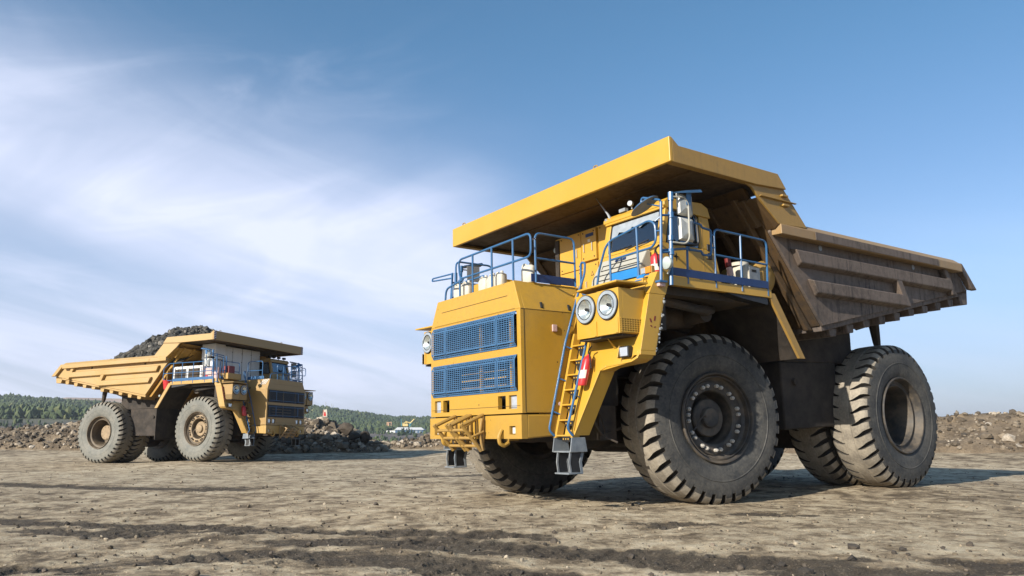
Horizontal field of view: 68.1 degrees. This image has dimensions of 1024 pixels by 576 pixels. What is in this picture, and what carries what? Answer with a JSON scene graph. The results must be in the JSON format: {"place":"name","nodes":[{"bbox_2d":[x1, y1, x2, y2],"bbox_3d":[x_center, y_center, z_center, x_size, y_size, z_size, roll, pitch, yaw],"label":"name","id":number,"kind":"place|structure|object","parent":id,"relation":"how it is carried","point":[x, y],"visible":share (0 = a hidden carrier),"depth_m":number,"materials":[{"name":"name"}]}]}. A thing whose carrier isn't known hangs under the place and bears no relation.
{"place":"outdoors","nodes":[
{"label":"outdoors","id":0,"kind":"place"},
{"bbox_2d":[63,397,121,402],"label":"spoil tip","id":1,"kind":"object","parent":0,"point":[112,400],"visible":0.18,"depth_m":1483.64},
{"bbox_2d":[0,417,429,440],"bbox_3d":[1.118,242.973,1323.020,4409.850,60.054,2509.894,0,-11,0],"label":"hills","id":2,"kind":"structure","parent":0,"point":[48,420],"depth_m":389.49,"materials":[{"name":"green plant"}]},
{"bbox_2d":[0,392,119,418],"bbox_3d":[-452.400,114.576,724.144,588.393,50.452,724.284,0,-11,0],"label":"forest","id":3,"kind":"object","parent":2,"relation":"on","point":[24,406],"visible":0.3,"depth_m":427.10,"materials":[{"name":"green plant"}]},
{"bbox_2d":[0,414,427,441],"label":"forest","id":4,"kind":"object","parent":2,"relation":"on","point":[16,420],"visible":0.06,"depth_m":388.64,"materials":[{"name":"green plant"}]},
{"bbox_2d":[304,404,434,431],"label":"forest","id":5,"kind":"object","parent":2,"relation":"on","point":[363,421],"visible":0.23,"depth_m":823.25,"materials":[{"name":"green plant"}]},
{"bbox_2d":[402,419,414,426],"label":"mining shovel","id":6,"kind":"object","parent":2,"relation":"on","point":[404,424],"visible":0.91,"depth_m":630.04,"materials":[{"name":"yellow metal"}]},
{"bbox_2d":[395,427,425,432],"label":"warehouse","id":7,"kind":"structure","parent":2,"relation":"on","point":[418,429],"depth_m":551.19,"materials":[{"name":"white paint"}]},
{"bbox_2d":[0,449,1023,575],"bbox_3d":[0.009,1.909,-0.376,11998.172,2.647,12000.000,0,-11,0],"label":"ground","id":8,"kind":"structure","parent":0,"point":[670,555],"depth_m":10.87,"materials":[{"name":"beige soil"}]},
{"bbox_2d":[0,420,81,450],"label":"rock heap","id":9,"kind":"object","parent":8,"relation":"on","point":[59,436],"visible":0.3,"depth_m":55.98,"materials":[{"name":"grey stone"}]},
{"bbox_2d":[52,330,314,462],"bbox_3d":[-16.804,5.936,39.644,12.755,6.125,7.400,-6,-13,20],"label":"haul truck","id":10,"kind":"object","parent":8,"relation":"on","point":[192,411],"visible":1,"depth_m":37.55,"materials":[{"name":"metal"}]},
{"bbox_2d":[114,325,213,363],"bbox_3d":[-18.623,3.550,41.128,7.690,2.842,6.256,-6,-13,20],"label":"rock load","id":11,"kind":"object","parent":10,"relation":"in","point":[151,345],"visible":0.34,"depth_m":39.18},
{"bbox_2d":[162,380,171,389],"bbox_3d":[-16.730,4.715,36.839,0.500,0.440,0.500,-6,-13,20],"label":"plastic bucket","id":12,"kind":"object","parent":10,"relation":"on","point":[165,383],"visible":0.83,"depth_m":36.66,"materials":[{"name":"red paint"}]},
{"bbox_2d":[241,403,246,415],"bbox_3d":[-12.725,5.761,36.015,0.284,0.612,0.207,-6,-13,20],"label":"fire extinguisher","id":13,"kind":"object","parent":10,"relation":"attached to","point":[243,407],"visible":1,"depth_m":35.92,"materials":[{"name":"red paint"}]},
{"bbox_2d":[223,416,390,453],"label":"rock heap","id":14,"kind":"object","parent":8,"relation":"on","point":[317,430],"visible":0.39,"depth_m":48.59,"materials":[{"name":"grey stone"}]},
{"bbox_2d":[323,409,326,416],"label":"warning sign","id":15,"kind":"object","parent":14,"relation":"on","point":[325,413],"visible":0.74,"depth_m":51.48,"materials":[{"name":"metal"}]},
{"bbox_2d":[337,422,353,434],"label":"boulder","id":16,"kind":"object","parent":14,"relation":"on","point":[345,428],"visible":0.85,"depth_m":49.88,"materials":[{"name":"stone"}]},
{"bbox_2d":[348,432,360,439],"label":"boulder","id":17,"kind":"object","parent":14,"relation":"on","point":[354,435],"visible":1,"depth_m":48.90,"materials":[{"name":"grey stone"}]},
{"bbox_2d":[360,431,369,442],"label":"boulder","id":18,"kind":"object","parent":14,"relation":"on","point":[365,437],"visible":1,"depth_m":48.95,"materials":[{"name":"grey stone"}]},
{"bbox_2d":[380,433,443,448],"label":"rock heap","id":19,"kind":"object","parent":8,"relation":"on","point":[425,441],"visible":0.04,"depth_m":54.53,"materials":[{"name":"beige stone"}]},
{"bbox_2d":[0,453,1023,575],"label":"pebbles","id":20,"kind":"object","parent":8,"relation":"on","point":[196,573],"visible":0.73,"depth_m":10.01,"materials":[{"name":"stone"}]},
{"bbox_2d":[0,460,1023,575],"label":"mud clods","id":21,"kind":"object","parent":8,"relation":"on","point":[804,569],"visible":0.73,"depth_m":7.89,"materials":[{"name":"brown soil"}]},
{"bbox_2d":[415,136,975,504],"bbox_3d":[3.930,1.426,17.186,12.755,6.125,7.413,6,-13,-35],"label":"haul truck","id":22,"kind":"object","parent":8,"relation":"on","point":[704,385],"visible":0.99,"depth_m":13.94,"materials":[{"name":"metal"}]},
{"bbox_2d":[454,283,461,297],"bbox_3d":[-1.012,0.077,14.774,0.266,0.355,0.178,-8,-12,31],"label":"plastic canister","id":23,"kind":"object","parent":22,"relation":"on","point":[456,290],"visible":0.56,"depth_m":14.72,"materials":[{"name":"plastic"}]},
{"bbox_2d":[461,280,471,295],"bbox_3d":[-0.862,0.035,14.566,0.266,0.355,0.178,-11,-14,42],"label":"plastic canister","id":24,"kind":"object","parent":22,"relation":"on","point":[466,287],"visible":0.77,"depth_m":14.48,"materials":[{"name":"plastic"}]},
{"bbox_2d":[478,275,487,290],"bbox_3d":[-0.510,-0.061,14.040,0.170,0.338,0.253,8,-14,-40],"label":"plastic canister","id":25,"kind":"object","parent":22,"relation":"on","point":[482,283],"visible":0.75,"depth_m":13.97,"materials":[{"name":"plastic"}]},
{"bbox_2d":[486,273,494,287],"bbox_3d":[-0.363,-0.098,13.853,0.170,0.338,0.253,5,-12,-29],"label":"plastic canister","id":26,"kind":"object","parent":22,"relation":"on","point":[488,282],"visible":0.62,"depth_m":13.79,"materials":[{"name":"plastic"}]},
{"bbox_2d":[494,271,506,285],"bbox_3d":[-0.211,-0.137,13.658,0.170,0.338,0.253,8,-14,-40],"label":"plastic canister","id":27,"kind":"object","parent":22,"relation":"on","point":[500,278],"visible":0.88,"depth_m":13.58,"materials":[{"name":"plastic"}]},
{"bbox_2d":[521,263,534,282],"bbox_3d":[0.287,-0.260,13.204,0.266,0.355,0.178,-6,-12,26],"label":"plastic canister","id":28,"kind":"object","parent":22,"relation":"on","point":[527,270],"visible":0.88,"depth_m":13.13,"materials":[{"name":"plastic"}]},
{"bbox_2d":[578,346,591,385],"bbox_3d":[1.179,1.264,12.290,0.241,0.634,0.173,0,-11,-1],"label":"fire extinguisher","id":29,"kind":"object","parent":22,"relation":"attached to","point":[585,370],"visible":1,"depth_m":12.22,"materials":[{"name":"red paint"}]},
{"bbox_2d":[650,244,659,271],"bbox_3d":[2.341,-0.440,12.326,0.173,0.512,0.175,-6,-13,28],"label":"fire extinguisher","id":30,"kind":"object","parent":22,"relation":"on","point":[654,258],"visible":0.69,"depth_m":12.25,"materials":[{"name":"red paint"}]},
{"bbox_2d":[724,258,733,283],"bbox_3d":[3.934,-0.300,13.679,0.214,0.489,0.109,6,-13,-35],"label":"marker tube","id":31,"kind":"object","parent":22,"relation":"on","point":[728,264],"visible":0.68,"depth_m":13.64,"materials":[{"name":"plastic"}]},
{"bbox_2d":[726,261,759,287],"bbox_3d":[4.263,-0.191,14.057,0.360,0.570,0.577,6,-13,-35],"label":"liquid canister","id":32,"kind":"object","parent":22,"relation":"on","point":[750,272],"visible":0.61,"depth_m":13.88,"materials":[{"name":"white plastic"}]},
{"bbox_2d":[721,261,774,289],"bbox_3d":[4.483,-0.105,14.483,0.600,0.680,1.000,6,-13,-35],"label":"yellow tank","id":33,"kind":"object","parent":22,"relation":"on","point":[771,277],"visible":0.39,"depth_m":14.11,"materials":[{"name":"metal"}]},
{"bbox_2d":[784,409,1023,452],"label":"rock heap","id":34,"kind":"object","parent":8,"relation":"on","point":[997,432],"visible":0.23,"depth_m":36.36,"materials":[{"name":"grey stone"}]},
{"bbox_2d":[0,0,1023,416],"label":"sky","id":35,"kind":"structure","parent":0,"point":[301,173],"materials":[{"name":"blue"}]}
]}

